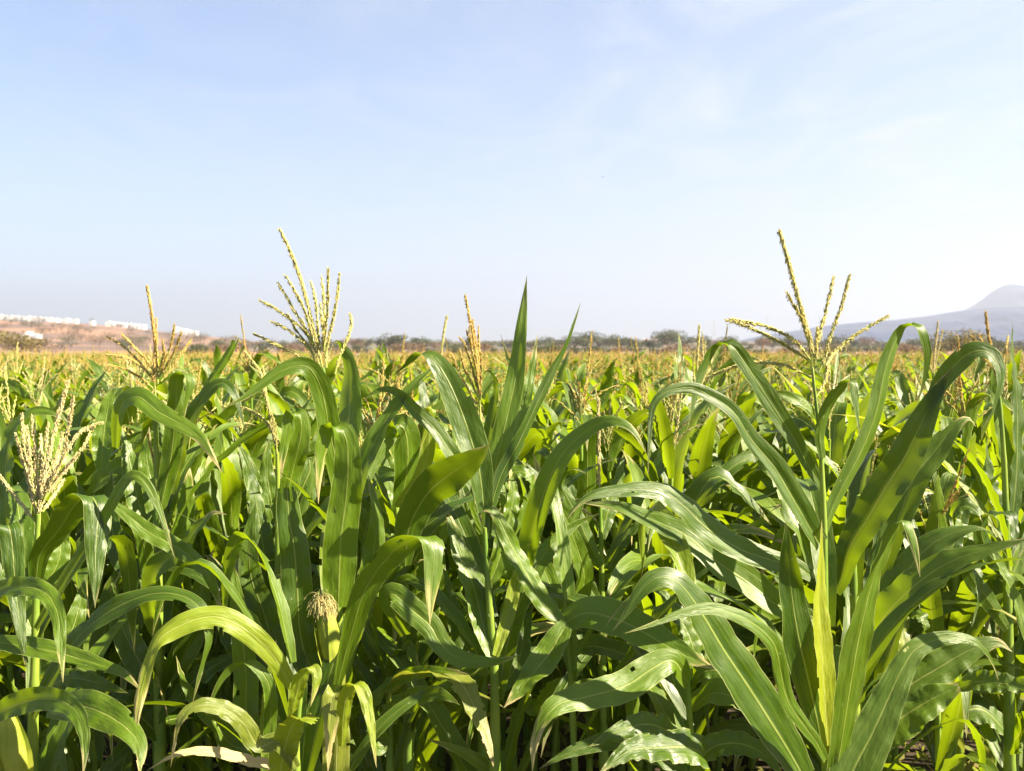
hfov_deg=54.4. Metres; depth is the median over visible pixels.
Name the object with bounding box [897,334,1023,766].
maize plant
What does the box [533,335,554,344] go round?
tree
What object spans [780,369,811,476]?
maize plant
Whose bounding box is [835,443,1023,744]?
maize plant
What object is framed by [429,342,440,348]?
tree
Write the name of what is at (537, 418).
maize plant
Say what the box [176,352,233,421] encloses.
maize plant
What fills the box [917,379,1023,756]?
maize plant
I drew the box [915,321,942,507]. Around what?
maize plant
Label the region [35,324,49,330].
shrub
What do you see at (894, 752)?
maize plant
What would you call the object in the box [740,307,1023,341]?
foothill
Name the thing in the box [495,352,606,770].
maize plant
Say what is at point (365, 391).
maize plant
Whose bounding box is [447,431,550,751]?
maize plant
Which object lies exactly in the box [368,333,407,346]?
tree
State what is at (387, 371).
maize plant
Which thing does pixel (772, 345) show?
tree
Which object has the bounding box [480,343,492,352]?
tree
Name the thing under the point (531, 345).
tree
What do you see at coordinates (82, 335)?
shrub
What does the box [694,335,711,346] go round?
tree
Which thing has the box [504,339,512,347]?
tree
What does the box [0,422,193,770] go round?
maize plant
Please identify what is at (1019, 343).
tree
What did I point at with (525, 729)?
maize plant
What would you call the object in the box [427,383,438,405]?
maize plant
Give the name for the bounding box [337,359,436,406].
maize plant
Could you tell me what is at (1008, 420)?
maize plant
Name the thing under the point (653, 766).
maize plant
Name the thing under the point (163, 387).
maize plant
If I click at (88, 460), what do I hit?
maize plant
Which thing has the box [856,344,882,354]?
tree
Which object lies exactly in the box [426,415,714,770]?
maize plant
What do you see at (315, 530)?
maize plant
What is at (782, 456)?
maize plant
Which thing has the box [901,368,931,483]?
maize plant
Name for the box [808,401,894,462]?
maize plant
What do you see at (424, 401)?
maize plant
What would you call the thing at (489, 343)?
tree
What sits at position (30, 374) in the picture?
maize plant
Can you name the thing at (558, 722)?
maize plant
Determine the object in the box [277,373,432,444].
maize plant
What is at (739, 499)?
maize plant
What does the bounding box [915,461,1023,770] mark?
maize plant
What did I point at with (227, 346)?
tree
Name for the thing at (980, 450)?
maize plant
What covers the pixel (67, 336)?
shrub
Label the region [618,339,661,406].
maize plant
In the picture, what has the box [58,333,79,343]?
shrub
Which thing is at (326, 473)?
maize plant
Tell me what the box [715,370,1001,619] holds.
maize plant
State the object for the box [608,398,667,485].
maize plant
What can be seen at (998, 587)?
maize plant
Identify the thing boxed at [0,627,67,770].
maize plant
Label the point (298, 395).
maize plant
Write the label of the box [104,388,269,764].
maize plant
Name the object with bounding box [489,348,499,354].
tree
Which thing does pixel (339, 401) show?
maize plant
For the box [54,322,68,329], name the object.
shrub
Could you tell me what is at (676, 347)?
tree
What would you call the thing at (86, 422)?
maize plant
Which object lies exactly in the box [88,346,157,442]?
maize plant
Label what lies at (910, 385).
maize plant
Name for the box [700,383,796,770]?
maize plant
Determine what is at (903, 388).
maize plant
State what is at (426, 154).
sky
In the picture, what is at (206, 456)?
maize plant
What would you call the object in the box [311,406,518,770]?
maize plant
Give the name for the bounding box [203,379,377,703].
maize plant
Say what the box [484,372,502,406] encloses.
maize plant
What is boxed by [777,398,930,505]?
maize plant
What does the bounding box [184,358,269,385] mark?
maize plant
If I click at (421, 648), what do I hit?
maize plant
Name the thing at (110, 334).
shrub
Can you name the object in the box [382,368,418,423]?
maize plant
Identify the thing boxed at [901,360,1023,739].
maize plant
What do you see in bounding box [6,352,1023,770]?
ground
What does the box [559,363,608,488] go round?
maize plant
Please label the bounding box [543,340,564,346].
tree
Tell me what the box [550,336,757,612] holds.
maize plant
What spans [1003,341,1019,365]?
maize plant
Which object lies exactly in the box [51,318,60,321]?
house
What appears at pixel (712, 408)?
maize plant
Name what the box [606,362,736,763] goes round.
maize plant
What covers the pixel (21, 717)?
maize plant
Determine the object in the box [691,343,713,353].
tree
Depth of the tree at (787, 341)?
425.01 m
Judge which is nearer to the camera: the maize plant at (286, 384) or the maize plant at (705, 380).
the maize plant at (705, 380)
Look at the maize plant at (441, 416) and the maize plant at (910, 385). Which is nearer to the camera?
the maize plant at (441, 416)
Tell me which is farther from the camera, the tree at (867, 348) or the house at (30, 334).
the house at (30, 334)
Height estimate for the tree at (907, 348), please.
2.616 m
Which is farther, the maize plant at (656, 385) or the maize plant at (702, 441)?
the maize plant at (656, 385)
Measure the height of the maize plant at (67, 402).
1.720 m
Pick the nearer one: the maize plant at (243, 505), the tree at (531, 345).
the maize plant at (243, 505)
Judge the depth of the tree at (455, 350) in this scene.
167.95 m
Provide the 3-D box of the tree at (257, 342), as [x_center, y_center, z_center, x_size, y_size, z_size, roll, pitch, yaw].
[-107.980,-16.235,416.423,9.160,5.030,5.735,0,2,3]
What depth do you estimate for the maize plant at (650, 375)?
7.02 m
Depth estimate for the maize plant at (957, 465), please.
3.93 m
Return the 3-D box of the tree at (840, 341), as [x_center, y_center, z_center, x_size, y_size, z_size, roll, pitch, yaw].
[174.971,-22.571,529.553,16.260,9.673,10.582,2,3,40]
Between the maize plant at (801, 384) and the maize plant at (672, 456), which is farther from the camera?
the maize plant at (801, 384)
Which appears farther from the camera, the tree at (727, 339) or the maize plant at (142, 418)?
the tree at (727, 339)
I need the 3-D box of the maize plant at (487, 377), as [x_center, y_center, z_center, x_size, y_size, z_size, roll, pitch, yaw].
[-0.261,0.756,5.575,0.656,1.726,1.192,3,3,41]
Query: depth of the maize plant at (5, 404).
4.18 m
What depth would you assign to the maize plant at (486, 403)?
4.21 m
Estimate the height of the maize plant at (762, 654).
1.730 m
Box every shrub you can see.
[2,315,19,323]
[21,320,39,328]
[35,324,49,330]
[37,324,59,332]
[51,331,80,342]
[52,340,70,346]
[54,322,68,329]
[56,339,83,346]
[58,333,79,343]
[63,327,83,335]
[68,330,92,340]
[82,324,101,332]
[83,334,111,343]
[88,332,112,346]
[101,329,119,339]
[119,336,145,350]
[125,338,147,348]
[164,334,197,343]
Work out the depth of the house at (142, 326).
891.85 m
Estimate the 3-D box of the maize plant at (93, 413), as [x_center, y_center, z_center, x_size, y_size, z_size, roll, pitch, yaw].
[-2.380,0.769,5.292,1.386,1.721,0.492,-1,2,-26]
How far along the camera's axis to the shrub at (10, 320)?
813.17 m
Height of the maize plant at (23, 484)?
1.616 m
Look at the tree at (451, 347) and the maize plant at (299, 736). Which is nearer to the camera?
the maize plant at (299, 736)
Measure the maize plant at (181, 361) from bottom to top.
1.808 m
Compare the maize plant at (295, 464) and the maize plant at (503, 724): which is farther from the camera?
the maize plant at (503, 724)
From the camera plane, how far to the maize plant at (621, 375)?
5.93 m
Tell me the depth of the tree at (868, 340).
423.82 m
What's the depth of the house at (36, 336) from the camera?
559.36 m
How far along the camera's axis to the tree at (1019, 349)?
176.89 m
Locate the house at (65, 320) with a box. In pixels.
[61,318,71,322]
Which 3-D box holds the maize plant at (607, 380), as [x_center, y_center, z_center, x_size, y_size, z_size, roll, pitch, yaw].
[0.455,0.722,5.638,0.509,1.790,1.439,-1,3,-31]
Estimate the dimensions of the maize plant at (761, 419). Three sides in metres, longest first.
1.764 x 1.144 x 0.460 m
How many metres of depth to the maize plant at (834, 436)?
3.49 m
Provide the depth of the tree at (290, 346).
152.74 m
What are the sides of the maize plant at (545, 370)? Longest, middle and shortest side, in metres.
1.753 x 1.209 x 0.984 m
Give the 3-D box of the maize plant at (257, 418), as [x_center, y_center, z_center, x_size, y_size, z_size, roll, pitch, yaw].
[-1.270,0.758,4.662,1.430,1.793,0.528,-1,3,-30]
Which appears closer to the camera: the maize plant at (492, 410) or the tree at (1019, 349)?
the maize plant at (492, 410)
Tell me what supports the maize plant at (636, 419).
on the ground
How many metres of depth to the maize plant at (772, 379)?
7.43 m
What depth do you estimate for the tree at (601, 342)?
502.50 m
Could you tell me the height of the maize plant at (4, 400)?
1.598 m
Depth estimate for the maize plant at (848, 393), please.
5.17 m
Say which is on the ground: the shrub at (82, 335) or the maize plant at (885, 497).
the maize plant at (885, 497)
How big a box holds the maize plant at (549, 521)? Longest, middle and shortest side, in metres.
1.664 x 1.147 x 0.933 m
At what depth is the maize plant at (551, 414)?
3.82 m
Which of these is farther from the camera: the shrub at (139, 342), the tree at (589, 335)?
the tree at (589, 335)
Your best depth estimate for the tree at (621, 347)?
179.54 m
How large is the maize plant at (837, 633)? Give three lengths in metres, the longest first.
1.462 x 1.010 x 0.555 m
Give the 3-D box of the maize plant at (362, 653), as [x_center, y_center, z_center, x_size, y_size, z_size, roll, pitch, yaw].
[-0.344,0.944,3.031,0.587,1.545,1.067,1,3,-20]
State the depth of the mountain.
5209.30 m
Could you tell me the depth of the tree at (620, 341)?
440.63 m
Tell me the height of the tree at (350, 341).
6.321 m
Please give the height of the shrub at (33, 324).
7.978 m
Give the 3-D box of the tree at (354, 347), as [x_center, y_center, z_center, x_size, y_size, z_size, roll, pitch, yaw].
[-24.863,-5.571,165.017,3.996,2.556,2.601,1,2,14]
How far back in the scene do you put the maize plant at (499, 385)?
7.92 m
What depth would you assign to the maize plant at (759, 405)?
7.42 m
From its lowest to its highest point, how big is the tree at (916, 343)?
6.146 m
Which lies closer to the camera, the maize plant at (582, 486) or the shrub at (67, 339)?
the maize plant at (582, 486)
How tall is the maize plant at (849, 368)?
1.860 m
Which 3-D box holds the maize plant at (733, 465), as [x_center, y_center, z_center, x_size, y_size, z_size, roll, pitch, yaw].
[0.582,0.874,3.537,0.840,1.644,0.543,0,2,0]
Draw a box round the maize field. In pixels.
[0,345,1023,622]
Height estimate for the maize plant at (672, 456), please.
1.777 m
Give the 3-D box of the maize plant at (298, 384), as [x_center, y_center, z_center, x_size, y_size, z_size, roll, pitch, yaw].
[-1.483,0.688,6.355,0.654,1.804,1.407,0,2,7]
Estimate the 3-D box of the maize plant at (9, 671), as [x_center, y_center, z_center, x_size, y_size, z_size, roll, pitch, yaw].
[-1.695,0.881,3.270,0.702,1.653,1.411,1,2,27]
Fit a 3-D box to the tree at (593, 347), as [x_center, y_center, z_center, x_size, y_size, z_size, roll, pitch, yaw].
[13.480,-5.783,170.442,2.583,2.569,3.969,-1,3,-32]
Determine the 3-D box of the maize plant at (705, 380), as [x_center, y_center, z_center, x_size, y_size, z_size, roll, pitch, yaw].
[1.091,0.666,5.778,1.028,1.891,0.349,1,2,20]
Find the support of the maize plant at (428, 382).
on the ground
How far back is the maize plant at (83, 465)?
4.21 m
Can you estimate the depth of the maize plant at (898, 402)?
4.46 m
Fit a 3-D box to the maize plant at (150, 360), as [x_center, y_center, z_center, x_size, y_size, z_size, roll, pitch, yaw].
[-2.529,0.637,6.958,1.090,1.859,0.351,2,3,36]
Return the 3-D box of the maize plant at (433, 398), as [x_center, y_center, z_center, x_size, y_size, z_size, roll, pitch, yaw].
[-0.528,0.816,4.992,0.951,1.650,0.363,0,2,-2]
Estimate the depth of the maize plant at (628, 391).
6.21 m
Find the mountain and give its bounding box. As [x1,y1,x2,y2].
[963,284,1023,310]
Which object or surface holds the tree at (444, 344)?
on the ground
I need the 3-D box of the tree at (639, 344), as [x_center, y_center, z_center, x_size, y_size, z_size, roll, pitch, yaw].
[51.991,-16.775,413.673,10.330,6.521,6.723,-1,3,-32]
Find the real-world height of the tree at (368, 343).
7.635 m
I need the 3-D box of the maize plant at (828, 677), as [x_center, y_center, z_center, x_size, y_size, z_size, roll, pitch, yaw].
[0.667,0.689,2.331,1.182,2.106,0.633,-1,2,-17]
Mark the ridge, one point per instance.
(775, 348)
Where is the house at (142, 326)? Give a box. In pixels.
[139,325,146,328]
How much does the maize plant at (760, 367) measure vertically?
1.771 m
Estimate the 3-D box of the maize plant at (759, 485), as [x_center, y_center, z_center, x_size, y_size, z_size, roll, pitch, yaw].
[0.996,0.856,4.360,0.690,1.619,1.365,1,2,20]
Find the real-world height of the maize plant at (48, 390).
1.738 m
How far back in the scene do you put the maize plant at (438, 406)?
3.77 m
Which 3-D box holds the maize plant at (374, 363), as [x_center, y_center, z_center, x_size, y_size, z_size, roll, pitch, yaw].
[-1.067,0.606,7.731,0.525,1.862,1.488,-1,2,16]
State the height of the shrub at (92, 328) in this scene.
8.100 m
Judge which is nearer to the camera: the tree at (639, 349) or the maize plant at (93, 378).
the maize plant at (93, 378)
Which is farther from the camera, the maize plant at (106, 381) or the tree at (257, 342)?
the tree at (257, 342)
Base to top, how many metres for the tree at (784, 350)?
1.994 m
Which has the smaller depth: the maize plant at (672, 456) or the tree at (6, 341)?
the maize plant at (672, 456)
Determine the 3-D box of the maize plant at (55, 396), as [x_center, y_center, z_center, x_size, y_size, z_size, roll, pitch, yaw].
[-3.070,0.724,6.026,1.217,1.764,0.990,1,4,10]
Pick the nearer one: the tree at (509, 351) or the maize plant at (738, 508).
the maize plant at (738, 508)
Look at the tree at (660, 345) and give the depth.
440.53 m
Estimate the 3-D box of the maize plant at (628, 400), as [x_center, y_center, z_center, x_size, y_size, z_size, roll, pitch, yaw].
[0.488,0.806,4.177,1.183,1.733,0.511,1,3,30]
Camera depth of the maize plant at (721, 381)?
4.87 m
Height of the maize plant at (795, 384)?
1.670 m
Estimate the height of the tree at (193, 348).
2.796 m
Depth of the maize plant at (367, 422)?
3.09 m
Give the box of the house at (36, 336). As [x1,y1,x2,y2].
[32,334,41,338]
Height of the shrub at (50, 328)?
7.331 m
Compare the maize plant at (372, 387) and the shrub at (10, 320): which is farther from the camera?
the shrub at (10, 320)
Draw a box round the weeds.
[23,631,997,770]
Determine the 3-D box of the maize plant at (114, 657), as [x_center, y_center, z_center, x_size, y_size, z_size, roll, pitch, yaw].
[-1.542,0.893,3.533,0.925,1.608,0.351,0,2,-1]
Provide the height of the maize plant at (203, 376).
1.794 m
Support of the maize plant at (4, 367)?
on the ground
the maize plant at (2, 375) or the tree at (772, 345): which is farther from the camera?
the tree at (772, 345)
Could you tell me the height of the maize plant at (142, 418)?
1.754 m
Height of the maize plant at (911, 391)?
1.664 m
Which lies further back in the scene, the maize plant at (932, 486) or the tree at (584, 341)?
the tree at (584, 341)
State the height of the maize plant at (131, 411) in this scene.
1.838 m
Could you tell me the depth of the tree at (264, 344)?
399.07 m
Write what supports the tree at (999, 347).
on the ground
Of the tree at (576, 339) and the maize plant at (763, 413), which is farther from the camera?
the tree at (576, 339)
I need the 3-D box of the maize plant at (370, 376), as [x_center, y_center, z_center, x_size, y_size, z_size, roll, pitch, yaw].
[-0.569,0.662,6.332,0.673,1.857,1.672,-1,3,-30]
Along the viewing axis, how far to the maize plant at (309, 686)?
3.44 m
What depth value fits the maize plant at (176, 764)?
3.17 m
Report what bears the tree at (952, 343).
on the ground
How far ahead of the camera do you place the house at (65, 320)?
878.49 m
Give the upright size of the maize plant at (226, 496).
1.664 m
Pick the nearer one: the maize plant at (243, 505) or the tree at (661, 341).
the maize plant at (243, 505)
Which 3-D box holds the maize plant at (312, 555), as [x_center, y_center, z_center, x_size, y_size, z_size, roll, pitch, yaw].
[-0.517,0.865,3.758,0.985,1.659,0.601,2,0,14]
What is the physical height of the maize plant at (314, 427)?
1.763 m
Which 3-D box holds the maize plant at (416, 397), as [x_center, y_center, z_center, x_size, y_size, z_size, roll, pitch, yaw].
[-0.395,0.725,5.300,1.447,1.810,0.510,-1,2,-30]
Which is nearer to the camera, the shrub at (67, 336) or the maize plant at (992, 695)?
the maize plant at (992, 695)
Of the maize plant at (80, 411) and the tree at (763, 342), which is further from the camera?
the tree at (763, 342)
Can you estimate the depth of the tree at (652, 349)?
181.10 m
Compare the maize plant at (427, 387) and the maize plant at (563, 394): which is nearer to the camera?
the maize plant at (427, 387)
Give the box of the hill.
[0,320,445,352]
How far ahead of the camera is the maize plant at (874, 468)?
3.92 m
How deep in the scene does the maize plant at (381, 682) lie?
2.50 m
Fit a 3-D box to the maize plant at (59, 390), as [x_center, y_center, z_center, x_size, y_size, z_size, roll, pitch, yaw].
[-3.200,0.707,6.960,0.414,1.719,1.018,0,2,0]
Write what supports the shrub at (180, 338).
on the hill
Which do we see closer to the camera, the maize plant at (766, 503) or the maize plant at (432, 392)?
the maize plant at (766, 503)
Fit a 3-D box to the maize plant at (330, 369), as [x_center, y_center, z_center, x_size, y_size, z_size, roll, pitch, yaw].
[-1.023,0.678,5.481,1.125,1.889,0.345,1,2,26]
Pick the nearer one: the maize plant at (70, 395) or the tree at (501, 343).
the maize plant at (70, 395)
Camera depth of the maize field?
17.97 m
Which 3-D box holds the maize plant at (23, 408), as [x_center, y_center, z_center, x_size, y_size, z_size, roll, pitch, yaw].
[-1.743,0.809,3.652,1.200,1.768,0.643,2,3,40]
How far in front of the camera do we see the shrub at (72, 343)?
453.81 m
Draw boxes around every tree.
[0,329,46,353]
[16,338,67,354]
[172,346,189,354]
[186,343,210,353]
[202,344,224,352]
[209,339,224,345]
[212,343,249,353]
[246,341,261,348]
[254,340,275,350]
[256,346,266,353]
[281,344,312,353]
[299,342,331,350]
[327,347,339,354]
[341,337,365,350]
[352,345,372,353]
[363,338,373,346]
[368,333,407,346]
[387,342,427,354]
[388,345,401,356]
[410,336,432,345]
[423,347,443,352]
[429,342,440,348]
[434,339,453,347]
[443,343,463,352]
[447,345,469,353]
[480,340,496,347]
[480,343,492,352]
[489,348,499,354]
[497,341,512,347]
[498,347,511,354]
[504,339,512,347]
[526,341,541,348]
[531,345,545,353]
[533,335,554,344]
[542,345,565,354]
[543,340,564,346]
[557,335,592,346]
[566,346,596,354]
[572,330,601,341]
[574,336,594,347]
[581,333,610,346]
[585,344,598,352]
[596,345,620,353]
[606,346,627,352]
[607,333,622,348]
[607,336,629,345]
[619,338,632,349]
[621,345,651,352]
[626,338,646,347]
[643,337,656,348]
[645,341,663,348]
[649,348,660,354]
[651,329,682,345]
[652,332,677,344]
[656,342,692,353]
[660,329,687,342]
[673,337,696,346]
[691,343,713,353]
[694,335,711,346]
[717,336,736,351]
[750,338,772,347]
[767,339,776,351]
[775,348,792,354]
[783,335,793,345]
[818,344,849,349]
[822,338,837,344]
[831,335,847,343]
[831,343,861,353]
[850,338,871,348]
[856,337,880,346]
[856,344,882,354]
[897,344,918,353]
[902,338,920,351]
[914,344,948,354]
[929,328,992,351]
[967,335,1010,350]
[1008,345,1023,353]
[1014,340,1023,346]
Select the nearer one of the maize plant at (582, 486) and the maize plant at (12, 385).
the maize plant at (582, 486)
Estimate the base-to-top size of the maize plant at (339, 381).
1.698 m
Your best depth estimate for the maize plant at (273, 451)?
5.10 m
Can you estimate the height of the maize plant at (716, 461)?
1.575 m
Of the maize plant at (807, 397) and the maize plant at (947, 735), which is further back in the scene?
the maize plant at (807, 397)
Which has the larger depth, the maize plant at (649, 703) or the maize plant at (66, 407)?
the maize plant at (66, 407)
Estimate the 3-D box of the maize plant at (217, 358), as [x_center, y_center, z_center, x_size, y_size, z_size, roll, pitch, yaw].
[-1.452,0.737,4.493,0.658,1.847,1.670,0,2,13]
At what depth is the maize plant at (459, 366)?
7.17 m
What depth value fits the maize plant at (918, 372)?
7.31 m
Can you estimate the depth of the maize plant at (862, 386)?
6.64 m
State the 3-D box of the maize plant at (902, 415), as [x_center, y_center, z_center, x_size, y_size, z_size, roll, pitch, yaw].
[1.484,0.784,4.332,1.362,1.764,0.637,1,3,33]
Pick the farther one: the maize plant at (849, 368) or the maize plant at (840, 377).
the maize plant at (849, 368)
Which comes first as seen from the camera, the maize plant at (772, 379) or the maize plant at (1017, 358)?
the maize plant at (1017, 358)
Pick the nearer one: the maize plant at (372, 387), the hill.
the maize plant at (372, 387)
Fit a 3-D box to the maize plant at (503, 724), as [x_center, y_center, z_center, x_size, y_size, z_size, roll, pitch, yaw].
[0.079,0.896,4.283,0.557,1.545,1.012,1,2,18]
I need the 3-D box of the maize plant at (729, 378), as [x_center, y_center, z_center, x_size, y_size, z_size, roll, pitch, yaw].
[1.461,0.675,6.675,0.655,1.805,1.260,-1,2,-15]
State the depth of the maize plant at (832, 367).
6.28 m
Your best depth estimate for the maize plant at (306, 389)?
7.76 m
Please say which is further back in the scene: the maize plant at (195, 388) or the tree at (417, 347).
the tree at (417, 347)
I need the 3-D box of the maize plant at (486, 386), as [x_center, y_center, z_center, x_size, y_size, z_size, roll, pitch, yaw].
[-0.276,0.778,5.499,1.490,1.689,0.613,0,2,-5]
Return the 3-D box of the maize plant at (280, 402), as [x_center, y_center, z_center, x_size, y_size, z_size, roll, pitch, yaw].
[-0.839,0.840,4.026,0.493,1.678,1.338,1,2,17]
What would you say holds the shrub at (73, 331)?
on the hill
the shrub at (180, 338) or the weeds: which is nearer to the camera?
the weeds
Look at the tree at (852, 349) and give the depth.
141.75 m
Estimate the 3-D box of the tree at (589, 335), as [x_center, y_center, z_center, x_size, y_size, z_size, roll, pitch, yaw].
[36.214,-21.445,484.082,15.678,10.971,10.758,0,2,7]
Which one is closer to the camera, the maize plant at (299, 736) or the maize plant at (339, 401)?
the maize plant at (299, 736)
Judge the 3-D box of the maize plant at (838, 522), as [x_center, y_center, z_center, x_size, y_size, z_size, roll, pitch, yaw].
[0.973,1.002,3.055,1.113,1.427,0.417,-1,2,-17]
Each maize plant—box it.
[0,355,35,391]
[0,356,97,672]
[0,361,30,390]
[0,364,34,402]
[0,365,59,638]
[0,374,44,721]
[0,376,99,426]
[0,379,213,770]
[0,391,35,418]
[0,396,15,410]
[0,408,181,734]
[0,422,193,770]
[0,452,212,742]
[0,455,172,770]
[0,462,125,732]
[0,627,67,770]
[1,342,49,404]
[1,367,108,744]
[3,369,97,434]
[5,403,76,673]
[9,370,99,436]
[10,359,91,456]
[11,380,115,770]
[12,399,166,770]
[12,430,145,748]
[14,431,210,703]
[31,391,169,770]
[39,364,88,448]
[52,352,117,398]
[52,358,103,450]
[59,346,274,761]
[60,353,136,431]
[60,431,116,735]
[62,368,136,443]
[66,347,130,423]
[73,531,452,770]
[75,438,281,770]
[76,408,198,770]
[84,363,156,689]
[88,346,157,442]
[88,384,105,401]
[91,284,314,770]
[92,344,195,460]
[93,360,222,770]
[98,369,277,737]
[98,394,307,770]
[102,371,221,770]
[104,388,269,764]
[106,390,319,770]
[120,395,321,676]
[166,435,545,770]
[167,349,505,746]
[172,465,526,770]
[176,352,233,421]
[179,354,185,391]
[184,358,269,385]
[187,356,306,577]
[195,389,362,657]
[196,358,241,390]
[200,365,374,596]
[201,344,269,697]
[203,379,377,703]
[205,389,262,641]
[217,228,528,770]
[221,314,315,698]
[222,348,248,440]
[222,382,271,770]
[239,398,498,770]
[243,376,444,528]
[248,353,313,411]
[258,473,584,770]
[259,343,387,412]
[259,510,533,759]
[260,386,266,460]
[261,410,315,468]
[272,375,310,395]
[275,350,445,415]
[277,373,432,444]
[278,439,329,563]
[284,383,314,423]
[291,367,385,407]
[297,374,309,393]
[307,293,647,770]
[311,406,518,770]
[312,426,552,678]
[312,449,495,770]
[314,512,497,751]
[315,354,489,770]
[315,365,560,672]
[319,430,493,770]
[321,469,343,613]
[332,361,398,399]
[333,391,499,508]
[335,374,342,389]
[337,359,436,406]
[339,349,434,404]
[342,358,412,416]
[358,347,435,385]
[362,277,612,770]
[362,332,425,411]
[367,345,383,376]
[378,395,560,499]
[381,342,394,370]
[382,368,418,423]
[395,353,472,421]
[401,315,463,770]
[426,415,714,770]
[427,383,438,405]
[432,412,499,767]
[443,337,476,391]
[445,349,606,756]
[445,368,551,635]
[445,459,543,750]
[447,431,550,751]
[454,368,500,409]
[458,368,731,770]
[465,392,598,754]
[468,363,504,387]
[472,374,501,410]
[478,412,553,770]
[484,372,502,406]
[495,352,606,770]
[495,417,607,770]
[497,501,780,770]
[499,377,767,770]
[500,492,598,749]
[502,330,679,770]
[508,383,734,770]
[526,383,782,770]
[532,428,781,770]
[538,341,583,398]
[538,371,615,384]
[539,359,593,382]
[539,380,800,770]
[542,397,618,770]
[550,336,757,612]
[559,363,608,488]
[559,367,571,426]
[560,386,760,770]
[566,228,1023,770]
[573,401,792,608]
[576,386,647,768]
[580,349,648,404]
[583,356,670,402]
[587,338,661,415]
[588,357,658,476]
[592,377,794,770]
[594,392,747,770]
[595,348,780,770]
[596,375,733,761]
[600,417,743,766]
[604,324,763,717]
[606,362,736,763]
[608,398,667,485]
[609,364,666,397]
[612,332,789,535]
[612,360,639,415]
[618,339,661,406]
[639,478,1019,764]
[663,338,756,410]
[670,353,789,770]
[684,340,740,453]
[689,324,761,411]
[700,369,814,757]
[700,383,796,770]
[706,431,1000,712]
[706,500,1023,770]
[708,364,895,770]
[708,426,811,613]
[711,374,927,663]
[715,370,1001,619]
[717,386,847,711]
[723,370,769,450]
[724,483,1023,770]
[725,368,742,390]
[728,396,780,768]
[734,377,782,446]
[736,452,918,641]
[741,368,821,618]
[742,376,786,448]
[743,424,930,517]
[746,357,786,444]
[753,344,891,422]
[754,359,788,443]
[756,365,781,498]
[766,375,866,417]
[767,341,1023,770]
[768,359,894,423]
[770,364,956,472]
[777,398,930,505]
[779,363,924,548]
[779,444,789,451]
[780,350,864,437]
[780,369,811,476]
[784,355,852,422]
[795,470,1016,770]
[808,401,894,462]
[819,343,850,388]
[820,374,897,424]
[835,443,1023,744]
[836,311,1023,770]
[846,372,988,763]
[847,365,927,548]
[879,415,895,427]
[881,359,971,428]
[885,370,931,485]
[886,381,925,399]
[889,448,1021,770]
[896,364,932,398]
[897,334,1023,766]
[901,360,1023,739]
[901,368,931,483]
[901,411,1012,770]
[902,397,965,546]
[906,366,930,394]
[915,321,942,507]
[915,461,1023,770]
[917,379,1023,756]
[921,332,994,653]
[921,529,997,764]
[932,355,1002,392]
[936,340,986,390]
[953,378,981,753]
[954,356,1023,770]
[964,384,1009,657]
[977,556,1023,770]
[983,349,1021,445]
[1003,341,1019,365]
[1018,356,1023,382]
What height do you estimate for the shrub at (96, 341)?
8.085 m
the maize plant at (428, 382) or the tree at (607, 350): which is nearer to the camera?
the maize plant at (428, 382)
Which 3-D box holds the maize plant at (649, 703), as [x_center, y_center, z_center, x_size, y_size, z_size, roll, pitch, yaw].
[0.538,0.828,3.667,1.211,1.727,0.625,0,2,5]
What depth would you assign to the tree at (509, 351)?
157.64 m
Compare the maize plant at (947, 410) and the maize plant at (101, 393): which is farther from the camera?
the maize plant at (101, 393)
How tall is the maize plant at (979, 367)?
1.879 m
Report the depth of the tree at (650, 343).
417.13 m
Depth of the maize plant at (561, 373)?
4.45 m
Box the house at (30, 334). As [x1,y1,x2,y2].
[25,332,34,338]
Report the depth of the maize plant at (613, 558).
2.95 m
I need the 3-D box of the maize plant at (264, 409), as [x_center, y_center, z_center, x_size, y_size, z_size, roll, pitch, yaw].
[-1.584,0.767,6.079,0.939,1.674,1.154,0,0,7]
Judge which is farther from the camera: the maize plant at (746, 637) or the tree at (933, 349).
the tree at (933, 349)
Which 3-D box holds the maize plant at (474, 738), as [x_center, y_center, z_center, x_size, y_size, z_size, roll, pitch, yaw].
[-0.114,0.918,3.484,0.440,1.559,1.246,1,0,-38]
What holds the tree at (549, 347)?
on the ground
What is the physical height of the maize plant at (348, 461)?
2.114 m
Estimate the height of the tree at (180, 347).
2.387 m
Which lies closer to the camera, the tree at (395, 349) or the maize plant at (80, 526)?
the maize plant at (80, 526)
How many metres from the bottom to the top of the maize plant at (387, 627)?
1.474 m
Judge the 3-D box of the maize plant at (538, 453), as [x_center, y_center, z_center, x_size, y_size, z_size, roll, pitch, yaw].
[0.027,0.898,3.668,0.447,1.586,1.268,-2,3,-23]
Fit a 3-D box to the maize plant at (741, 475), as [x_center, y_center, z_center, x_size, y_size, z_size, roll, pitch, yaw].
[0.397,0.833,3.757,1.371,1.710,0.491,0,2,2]
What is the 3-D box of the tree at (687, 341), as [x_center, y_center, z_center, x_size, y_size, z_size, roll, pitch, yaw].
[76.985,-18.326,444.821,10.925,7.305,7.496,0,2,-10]
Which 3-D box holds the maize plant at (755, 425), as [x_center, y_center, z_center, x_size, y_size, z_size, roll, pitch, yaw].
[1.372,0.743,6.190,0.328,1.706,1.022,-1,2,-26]
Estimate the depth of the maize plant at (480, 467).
2.44 m
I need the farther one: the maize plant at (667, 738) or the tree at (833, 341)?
the tree at (833, 341)
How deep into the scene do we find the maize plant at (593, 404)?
4.35 m
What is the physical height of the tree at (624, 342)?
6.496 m
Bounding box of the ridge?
[187,340,1023,351]
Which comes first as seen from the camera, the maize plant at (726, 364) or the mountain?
the maize plant at (726, 364)
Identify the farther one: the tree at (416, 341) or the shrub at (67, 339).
the shrub at (67, 339)
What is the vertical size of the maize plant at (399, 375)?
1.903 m
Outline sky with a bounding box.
[0,0,1023,341]
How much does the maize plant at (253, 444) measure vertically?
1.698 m

